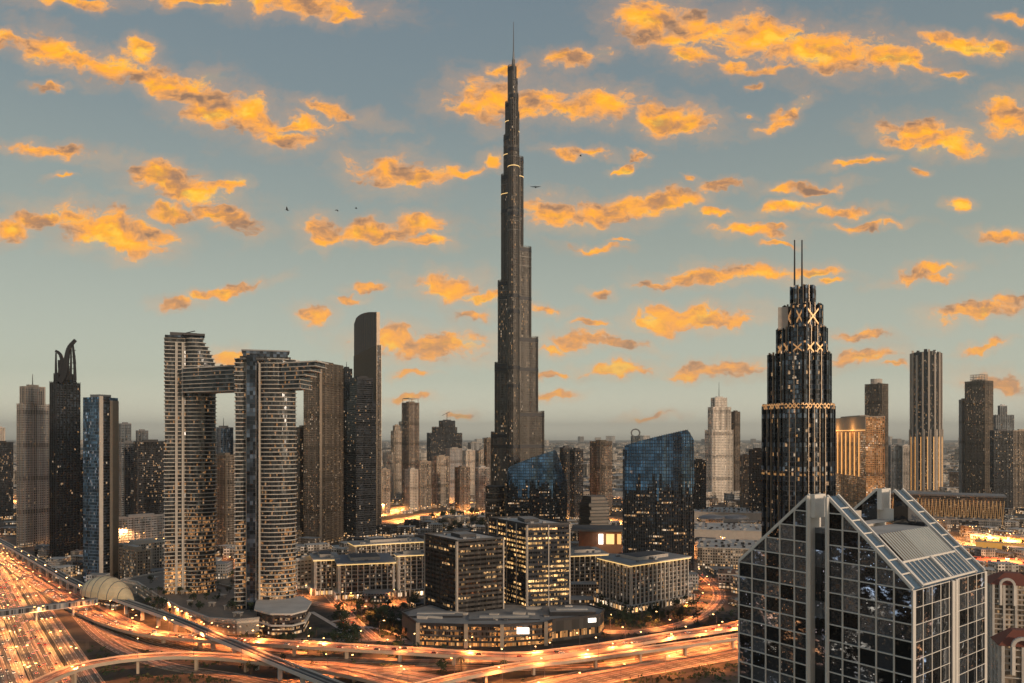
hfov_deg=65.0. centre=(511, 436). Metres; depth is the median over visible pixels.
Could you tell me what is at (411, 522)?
building
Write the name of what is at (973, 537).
building
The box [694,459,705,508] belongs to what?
residential tower
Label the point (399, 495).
building
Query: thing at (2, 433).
residential tower
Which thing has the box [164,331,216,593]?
twin tower
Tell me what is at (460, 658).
palm tree
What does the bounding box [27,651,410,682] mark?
flyover ramp
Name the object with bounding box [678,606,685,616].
street tree
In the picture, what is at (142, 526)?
hall
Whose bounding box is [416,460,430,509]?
residential tower
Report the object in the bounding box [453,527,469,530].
building
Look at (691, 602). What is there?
street tree
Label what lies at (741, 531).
mall wing
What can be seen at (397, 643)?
street tree
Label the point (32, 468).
hotel tower
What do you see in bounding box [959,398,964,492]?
residential tower
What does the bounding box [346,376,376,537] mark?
skyscraper
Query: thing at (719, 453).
white terraced tower
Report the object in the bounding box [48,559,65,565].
building
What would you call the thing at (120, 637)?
link road
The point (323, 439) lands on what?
bronze high rise
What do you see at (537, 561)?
office cube
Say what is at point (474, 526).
building
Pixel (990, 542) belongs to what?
mall wing
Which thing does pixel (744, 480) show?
residential tower
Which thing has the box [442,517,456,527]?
building
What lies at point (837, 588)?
gabled glass tower
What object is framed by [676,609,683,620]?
street tree
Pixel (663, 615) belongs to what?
street tree
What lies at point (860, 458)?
golden hotel
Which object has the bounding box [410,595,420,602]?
street tree
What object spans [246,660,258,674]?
street tree
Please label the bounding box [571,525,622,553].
building
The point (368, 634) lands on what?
city street
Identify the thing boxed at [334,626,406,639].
path
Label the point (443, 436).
residential tower
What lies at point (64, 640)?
service road
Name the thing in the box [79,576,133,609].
metro station
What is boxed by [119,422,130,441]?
office block
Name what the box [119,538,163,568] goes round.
hall
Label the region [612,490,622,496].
building
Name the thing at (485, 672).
flyover ramp
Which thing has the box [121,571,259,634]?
curved podium
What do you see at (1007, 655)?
apartment block
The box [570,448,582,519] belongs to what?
residential tower
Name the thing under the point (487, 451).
residential tower
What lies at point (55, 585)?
ramp road
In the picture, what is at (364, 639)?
city street
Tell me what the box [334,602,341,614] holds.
street tree
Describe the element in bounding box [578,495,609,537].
layered block
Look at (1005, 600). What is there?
apartment block
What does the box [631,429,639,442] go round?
observation tower
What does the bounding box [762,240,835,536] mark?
twin mast tower
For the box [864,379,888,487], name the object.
residential tower
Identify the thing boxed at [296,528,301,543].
building
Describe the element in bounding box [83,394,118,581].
split tower
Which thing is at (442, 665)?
street tree
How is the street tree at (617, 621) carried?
on the ground
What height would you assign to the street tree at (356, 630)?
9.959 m
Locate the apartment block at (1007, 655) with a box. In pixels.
[990,627,1023,682]
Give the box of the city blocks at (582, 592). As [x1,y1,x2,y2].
[0,435,1023,606]
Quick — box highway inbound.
[0,617,28,682]
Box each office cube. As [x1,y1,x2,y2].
[424,530,503,612]
[488,516,570,606]
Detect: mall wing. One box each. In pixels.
[694,506,761,521]
[694,514,761,540]
[697,538,757,568]
[717,568,737,588]
[931,515,1001,529]
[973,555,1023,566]
[975,536,1023,548]
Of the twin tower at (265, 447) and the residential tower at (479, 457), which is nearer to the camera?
the twin tower at (265, 447)
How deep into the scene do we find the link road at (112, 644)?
609.88 m
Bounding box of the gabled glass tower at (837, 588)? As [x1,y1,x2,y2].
[738,487,986,682]
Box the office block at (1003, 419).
[993,404,1013,429]
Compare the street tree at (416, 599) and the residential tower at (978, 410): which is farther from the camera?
the residential tower at (978, 410)
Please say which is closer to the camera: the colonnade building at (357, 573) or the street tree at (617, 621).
the street tree at (617, 621)
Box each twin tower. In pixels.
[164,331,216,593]
[234,349,296,609]
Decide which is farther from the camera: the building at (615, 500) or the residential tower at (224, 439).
the building at (615, 500)
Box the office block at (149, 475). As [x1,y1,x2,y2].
[134,439,164,513]
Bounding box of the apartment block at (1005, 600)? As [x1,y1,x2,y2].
[987,571,1023,682]
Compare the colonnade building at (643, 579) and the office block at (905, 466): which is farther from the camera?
the office block at (905, 466)
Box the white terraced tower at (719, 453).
[705,396,739,502]
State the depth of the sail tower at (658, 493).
1000.80 m
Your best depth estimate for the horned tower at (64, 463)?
1114.43 m
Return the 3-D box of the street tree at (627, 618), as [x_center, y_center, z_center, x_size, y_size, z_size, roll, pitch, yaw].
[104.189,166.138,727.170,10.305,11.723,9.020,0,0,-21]
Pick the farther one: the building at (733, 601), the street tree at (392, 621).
the building at (733, 601)
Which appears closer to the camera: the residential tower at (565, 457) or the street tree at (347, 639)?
the street tree at (347, 639)
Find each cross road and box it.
[280,640,737,682]
[523,642,737,682]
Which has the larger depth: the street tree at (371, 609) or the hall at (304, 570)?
the hall at (304, 570)
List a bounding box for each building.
[38,547,48,558]
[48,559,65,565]
[71,549,82,560]
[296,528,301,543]
[307,551,339,595]
[332,552,398,599]
[347,537,423,559]
[376,524,396,537]
[394,549,423,597]
[396,492,401,502]
[404,519,418,528]
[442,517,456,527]
[447,502,454,509]
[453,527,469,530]
[463,524,480,530]
[567,519,576,522]
[571,546,608,592]
[583,490,589,495]
[593,550,694,612]
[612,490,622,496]
[612,496,622,503]
[612,503,620,510]
[724,491,739,504]
[728,597,737,605]
[738,520,757,523]
[916,489,932,491]
[939,523,946,529]
[944,474,947,481]
[958,520,979,534]
[970,533,1003,543]
[1005,532,1023,537]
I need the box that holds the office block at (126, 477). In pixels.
[119,441,133,516]
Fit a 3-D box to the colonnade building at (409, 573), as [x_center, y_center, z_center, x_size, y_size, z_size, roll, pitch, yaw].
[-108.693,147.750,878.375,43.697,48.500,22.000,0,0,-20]
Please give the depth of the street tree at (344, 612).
752.98 m
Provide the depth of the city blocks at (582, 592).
1409.67 m
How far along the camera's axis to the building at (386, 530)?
1368.83 m
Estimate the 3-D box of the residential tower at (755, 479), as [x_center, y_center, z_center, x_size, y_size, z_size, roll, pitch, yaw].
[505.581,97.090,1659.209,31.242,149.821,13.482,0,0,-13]
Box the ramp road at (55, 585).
[13,555,307,655]
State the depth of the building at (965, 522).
1413.48 m
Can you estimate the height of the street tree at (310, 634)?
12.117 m
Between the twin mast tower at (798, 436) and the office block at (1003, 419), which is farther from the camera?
the office block at (1003, 419)
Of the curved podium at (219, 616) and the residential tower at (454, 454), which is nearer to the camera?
the curved podium at (219, 616)
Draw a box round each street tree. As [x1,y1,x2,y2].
[160,597,167,608]
[227,600,237,609]
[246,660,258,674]
[281,633,290,639]
[289,632,296,639]
[306,630,314,640]
[330,631,344,641]
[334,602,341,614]
[336,620,346,630]
[339,606,349,619]
[344,635,351,642]
[349,632,361,642]
[352,625,364,634]
[356,604,360,613]
[365,614,371,621]
[366,604,376,611]
[371,607,382,618]
[378,605,387,618]
[381,618,390,629]
[384,597,391,606]
[387,615,397,628]
[390,626,401,635]
[392,639,403,645]
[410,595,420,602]
[413,590,419,597]
[435,659,448,674]
[615,616,623,624]
[621,614,631,626]
[625,605,634,613]
[631,612,635,624]
[642,615,651,625]
[647,606,656,618]
[658,609,665,618]
[671,598,679,609]
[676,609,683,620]
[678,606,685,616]
[687,598,693,610]
[692,609,700,622]
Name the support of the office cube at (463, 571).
on the ground
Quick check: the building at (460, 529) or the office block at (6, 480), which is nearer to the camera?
the building at (460, 529)
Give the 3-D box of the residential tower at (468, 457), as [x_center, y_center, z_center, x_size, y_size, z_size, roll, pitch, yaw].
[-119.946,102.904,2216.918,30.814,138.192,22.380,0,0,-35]
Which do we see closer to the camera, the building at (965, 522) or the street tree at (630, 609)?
the street tree at (630, 609)
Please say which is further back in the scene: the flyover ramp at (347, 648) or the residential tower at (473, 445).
the residential tower at (473, 445)
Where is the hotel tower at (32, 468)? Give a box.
[16,374,48,547]
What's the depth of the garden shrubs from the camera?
642.63 m
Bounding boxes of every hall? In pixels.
[118,545,150,579]
[119,513,164,541]
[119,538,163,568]
[296,555,311,589]
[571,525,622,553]
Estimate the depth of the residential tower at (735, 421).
2140.67 m
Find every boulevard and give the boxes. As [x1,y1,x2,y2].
[381,502,472,515]
[381,511,622,523]
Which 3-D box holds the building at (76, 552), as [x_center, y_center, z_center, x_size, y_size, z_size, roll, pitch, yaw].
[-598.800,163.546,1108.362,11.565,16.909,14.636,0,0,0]
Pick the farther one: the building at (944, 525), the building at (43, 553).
the building at (944, 525)
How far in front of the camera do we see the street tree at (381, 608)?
760.13 m
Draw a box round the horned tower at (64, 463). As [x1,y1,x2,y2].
[49,339,80,559]
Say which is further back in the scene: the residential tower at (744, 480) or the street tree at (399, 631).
the residential tower at (744, 480)
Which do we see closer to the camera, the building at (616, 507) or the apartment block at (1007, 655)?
the apartment block at (1007, 655)
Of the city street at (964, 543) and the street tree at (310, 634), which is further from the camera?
the city street at (964, 543)
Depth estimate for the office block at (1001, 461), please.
1849.57 m
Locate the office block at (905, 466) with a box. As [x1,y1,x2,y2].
[902,444,909,489]
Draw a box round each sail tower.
[507,450,566,521]
[623,429,693,571]
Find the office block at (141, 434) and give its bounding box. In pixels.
[136,429,147,440]
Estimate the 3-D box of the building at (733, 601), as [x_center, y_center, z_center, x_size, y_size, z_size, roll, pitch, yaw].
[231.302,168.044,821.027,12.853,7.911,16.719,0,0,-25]
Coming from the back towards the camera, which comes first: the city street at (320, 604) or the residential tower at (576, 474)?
the residential tower at (576, 474)
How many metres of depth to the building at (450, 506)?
1903.50 m
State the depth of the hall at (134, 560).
940.99 m
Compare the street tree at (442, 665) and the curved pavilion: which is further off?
the curved pavilion
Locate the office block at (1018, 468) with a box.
[1013,429,1023,509]
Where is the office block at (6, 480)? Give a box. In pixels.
[0,441,12,519]
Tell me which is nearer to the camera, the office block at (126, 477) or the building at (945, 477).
the office block at (126, 477)
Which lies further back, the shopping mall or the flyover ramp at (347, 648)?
the shopping mall
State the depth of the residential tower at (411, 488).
1857.69 m
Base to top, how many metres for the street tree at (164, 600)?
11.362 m
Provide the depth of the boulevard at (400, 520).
1695.53 m
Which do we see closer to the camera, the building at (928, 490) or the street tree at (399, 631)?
the street tree at (399, 631)
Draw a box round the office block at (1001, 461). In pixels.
[990,429,1012,507]
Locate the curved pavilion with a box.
[254,596,311,636]
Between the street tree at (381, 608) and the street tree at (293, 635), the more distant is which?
the street tree at (381, 608)
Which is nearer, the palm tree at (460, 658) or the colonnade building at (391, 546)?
the palm tree at (460, 658)
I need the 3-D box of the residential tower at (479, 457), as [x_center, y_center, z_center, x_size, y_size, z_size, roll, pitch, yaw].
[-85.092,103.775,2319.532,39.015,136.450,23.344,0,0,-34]
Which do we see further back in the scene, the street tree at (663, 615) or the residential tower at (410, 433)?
the residential tower at (410, 433)
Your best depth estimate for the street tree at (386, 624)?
714.16 m
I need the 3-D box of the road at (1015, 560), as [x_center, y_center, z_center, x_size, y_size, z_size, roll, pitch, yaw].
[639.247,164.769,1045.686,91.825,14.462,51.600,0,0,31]
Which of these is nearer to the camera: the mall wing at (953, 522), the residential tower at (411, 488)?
the mall wing at (953, 522)
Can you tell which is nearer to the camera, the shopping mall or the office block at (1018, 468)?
the shopping mall
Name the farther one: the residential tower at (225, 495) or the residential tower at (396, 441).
the residential tower at (396, 441)
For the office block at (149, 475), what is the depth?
1464.28 m
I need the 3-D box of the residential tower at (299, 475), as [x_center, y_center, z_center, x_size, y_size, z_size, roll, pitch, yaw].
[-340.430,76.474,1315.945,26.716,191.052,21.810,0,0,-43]
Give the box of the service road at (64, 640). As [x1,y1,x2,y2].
[0,544,104,682]
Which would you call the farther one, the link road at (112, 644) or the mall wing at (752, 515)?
the mall wing at (752, 515)
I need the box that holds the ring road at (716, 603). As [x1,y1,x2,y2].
[603,562,725,633]
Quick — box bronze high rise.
[303,361,343,543]
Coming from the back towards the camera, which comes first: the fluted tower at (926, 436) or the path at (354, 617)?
the fluted tower at (926, 436)
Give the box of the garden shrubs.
[63,515,737,682]
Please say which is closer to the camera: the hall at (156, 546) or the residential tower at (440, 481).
the hall at (156, 546)
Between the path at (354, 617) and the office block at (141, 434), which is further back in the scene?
the office block at (141, 434)
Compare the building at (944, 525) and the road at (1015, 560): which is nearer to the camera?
the road at (1015, 560)
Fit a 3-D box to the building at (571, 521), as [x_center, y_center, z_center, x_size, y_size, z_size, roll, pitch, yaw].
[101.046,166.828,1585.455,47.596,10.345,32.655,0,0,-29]
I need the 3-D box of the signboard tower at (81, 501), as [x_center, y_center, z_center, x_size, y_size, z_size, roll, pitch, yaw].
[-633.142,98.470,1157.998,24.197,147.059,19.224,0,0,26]
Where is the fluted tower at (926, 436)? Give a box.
[909,349,943,490]
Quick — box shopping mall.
[886,491,1005,527]
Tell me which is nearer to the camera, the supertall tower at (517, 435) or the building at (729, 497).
the supertall tower at (517, 435)
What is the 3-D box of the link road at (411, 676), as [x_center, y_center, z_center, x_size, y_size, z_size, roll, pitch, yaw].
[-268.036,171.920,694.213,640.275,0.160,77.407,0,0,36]
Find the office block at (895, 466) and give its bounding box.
[888,444,901,490]
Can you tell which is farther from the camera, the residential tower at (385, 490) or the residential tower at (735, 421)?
the residential tower at (735, 421)
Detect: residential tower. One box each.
[0,426,4,440]
[216,418,232,454]
[216,453,234,546]
[296,425,303,536]
[381,468,389,513]
[383,451,392,498]
[391,424,401,498]
[402,398,418,505]
[405,468,417,511]
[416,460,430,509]
[427,420,461,488]
[432,455,448,507]
[446,447,461,502]
[455,466,469,510]
[462,449,474,494]
[468,442,478,449]
[475,449,483,466]
[475,466,488,509]
[484,437,490,484]
[560,446,571,517]
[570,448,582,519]
[590,440,611,514]
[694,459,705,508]
[731,410,739,490]
[740,454,748,507]
[749,448,761,510]
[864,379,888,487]
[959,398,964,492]
[964,374,993,492]
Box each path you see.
[311,612,351,638]
[331,616,400,621]
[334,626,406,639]
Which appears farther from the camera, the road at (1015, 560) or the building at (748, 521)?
the building at (748, 521)
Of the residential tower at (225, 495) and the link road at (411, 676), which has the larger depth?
the residential tower at (225, 495)
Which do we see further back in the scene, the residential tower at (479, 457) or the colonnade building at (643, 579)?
the residential tower at (479, 457)
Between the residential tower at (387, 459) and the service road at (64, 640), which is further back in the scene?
the residential tower at (387, 459)
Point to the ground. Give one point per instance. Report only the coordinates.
(84, 640)
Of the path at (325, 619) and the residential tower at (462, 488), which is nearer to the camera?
the path at (325, 619)
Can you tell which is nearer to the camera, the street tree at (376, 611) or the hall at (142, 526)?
the street tree at (376, 611)
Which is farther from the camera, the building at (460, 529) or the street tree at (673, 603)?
the building at (460, 529)
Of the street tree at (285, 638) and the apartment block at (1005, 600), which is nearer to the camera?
the apartment block at (1005, 600)
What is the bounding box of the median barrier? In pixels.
[0,608,30,680]
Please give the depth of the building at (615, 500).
1959.11 m
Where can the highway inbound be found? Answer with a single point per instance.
(10, 665)
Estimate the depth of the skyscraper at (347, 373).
1389.99 m
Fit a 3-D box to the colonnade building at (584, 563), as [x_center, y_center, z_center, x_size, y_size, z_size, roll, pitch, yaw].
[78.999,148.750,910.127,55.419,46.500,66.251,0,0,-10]
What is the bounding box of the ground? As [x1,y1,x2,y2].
[0,440,1023,682]
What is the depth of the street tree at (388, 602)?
800.99 m
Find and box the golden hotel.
[836,415,884,507]
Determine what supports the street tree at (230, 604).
on the curved podium at (219, 616)
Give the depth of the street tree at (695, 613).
739.53 m
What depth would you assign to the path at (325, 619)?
752.87 m
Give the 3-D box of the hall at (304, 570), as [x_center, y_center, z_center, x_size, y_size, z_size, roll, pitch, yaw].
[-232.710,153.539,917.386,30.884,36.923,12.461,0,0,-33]
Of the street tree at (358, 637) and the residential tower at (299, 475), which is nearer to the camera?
the street tree at (358, 637)
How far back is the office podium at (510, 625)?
674.75 m
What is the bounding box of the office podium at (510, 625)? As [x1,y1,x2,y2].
[401,603,604,648]
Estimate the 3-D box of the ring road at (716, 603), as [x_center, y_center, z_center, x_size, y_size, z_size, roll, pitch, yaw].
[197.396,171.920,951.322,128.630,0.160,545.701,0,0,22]
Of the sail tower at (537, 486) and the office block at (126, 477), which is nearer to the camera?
the sail tower at (537, 486)
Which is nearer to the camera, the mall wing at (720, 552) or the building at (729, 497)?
the mall wing at (720, 552)
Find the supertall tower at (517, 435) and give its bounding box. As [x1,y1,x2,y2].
[485,22,543,533]
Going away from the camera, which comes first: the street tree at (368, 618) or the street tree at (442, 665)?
the street tree at (442, 665)
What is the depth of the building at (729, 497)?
2029.74 m
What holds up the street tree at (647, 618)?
on the ground
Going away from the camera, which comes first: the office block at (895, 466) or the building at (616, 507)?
the building at (616, 507)
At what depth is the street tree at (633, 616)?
735.29 m
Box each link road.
[58,589,475,682]
[67,610,284,682]
[89,624,519,663]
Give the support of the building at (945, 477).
on the ground
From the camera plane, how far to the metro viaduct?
671.75 m
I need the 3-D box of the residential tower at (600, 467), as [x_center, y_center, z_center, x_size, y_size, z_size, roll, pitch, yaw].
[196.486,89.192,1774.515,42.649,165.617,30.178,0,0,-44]
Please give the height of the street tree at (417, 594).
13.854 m
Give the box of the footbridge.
[0,598,97,620]
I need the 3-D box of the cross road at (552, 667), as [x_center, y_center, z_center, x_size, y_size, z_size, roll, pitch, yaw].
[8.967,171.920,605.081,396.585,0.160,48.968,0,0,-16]
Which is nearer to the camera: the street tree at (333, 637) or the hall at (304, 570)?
the street tree at (333, 637)
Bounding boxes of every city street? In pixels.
[233,551,622,608]
[268,638,434,647]
[324,595,381,640]
[957,540,975,545]
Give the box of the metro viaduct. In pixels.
[0,538,343,682]
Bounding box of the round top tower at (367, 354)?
[354,312,380,524]
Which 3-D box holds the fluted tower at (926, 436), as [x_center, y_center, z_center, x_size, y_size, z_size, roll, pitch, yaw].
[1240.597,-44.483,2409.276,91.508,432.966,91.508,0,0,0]
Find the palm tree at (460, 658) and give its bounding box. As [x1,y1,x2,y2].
[456,656,465,670]
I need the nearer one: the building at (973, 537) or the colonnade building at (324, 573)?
the colonnade building at (324, 573)
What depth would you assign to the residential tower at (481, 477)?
1905.52 m
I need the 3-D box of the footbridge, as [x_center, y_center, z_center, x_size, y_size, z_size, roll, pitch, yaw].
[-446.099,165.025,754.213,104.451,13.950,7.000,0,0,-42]
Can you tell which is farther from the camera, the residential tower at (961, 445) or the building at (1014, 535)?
the residential tower at (961, 445)
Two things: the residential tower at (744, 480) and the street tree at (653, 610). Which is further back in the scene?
the residential tower at (744, 480)
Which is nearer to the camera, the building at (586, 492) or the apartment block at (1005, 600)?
the apartment block at (1005, 600)
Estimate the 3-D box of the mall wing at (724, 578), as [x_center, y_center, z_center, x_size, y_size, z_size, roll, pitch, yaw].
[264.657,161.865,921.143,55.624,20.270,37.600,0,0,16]
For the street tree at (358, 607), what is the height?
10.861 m
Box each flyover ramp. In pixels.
[0,553,737,665]
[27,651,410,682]
[415,633,737,682]
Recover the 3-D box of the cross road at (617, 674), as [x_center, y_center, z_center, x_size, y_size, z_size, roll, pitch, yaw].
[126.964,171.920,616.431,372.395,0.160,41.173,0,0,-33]
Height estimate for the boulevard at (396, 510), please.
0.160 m
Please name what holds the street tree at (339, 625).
on the ground

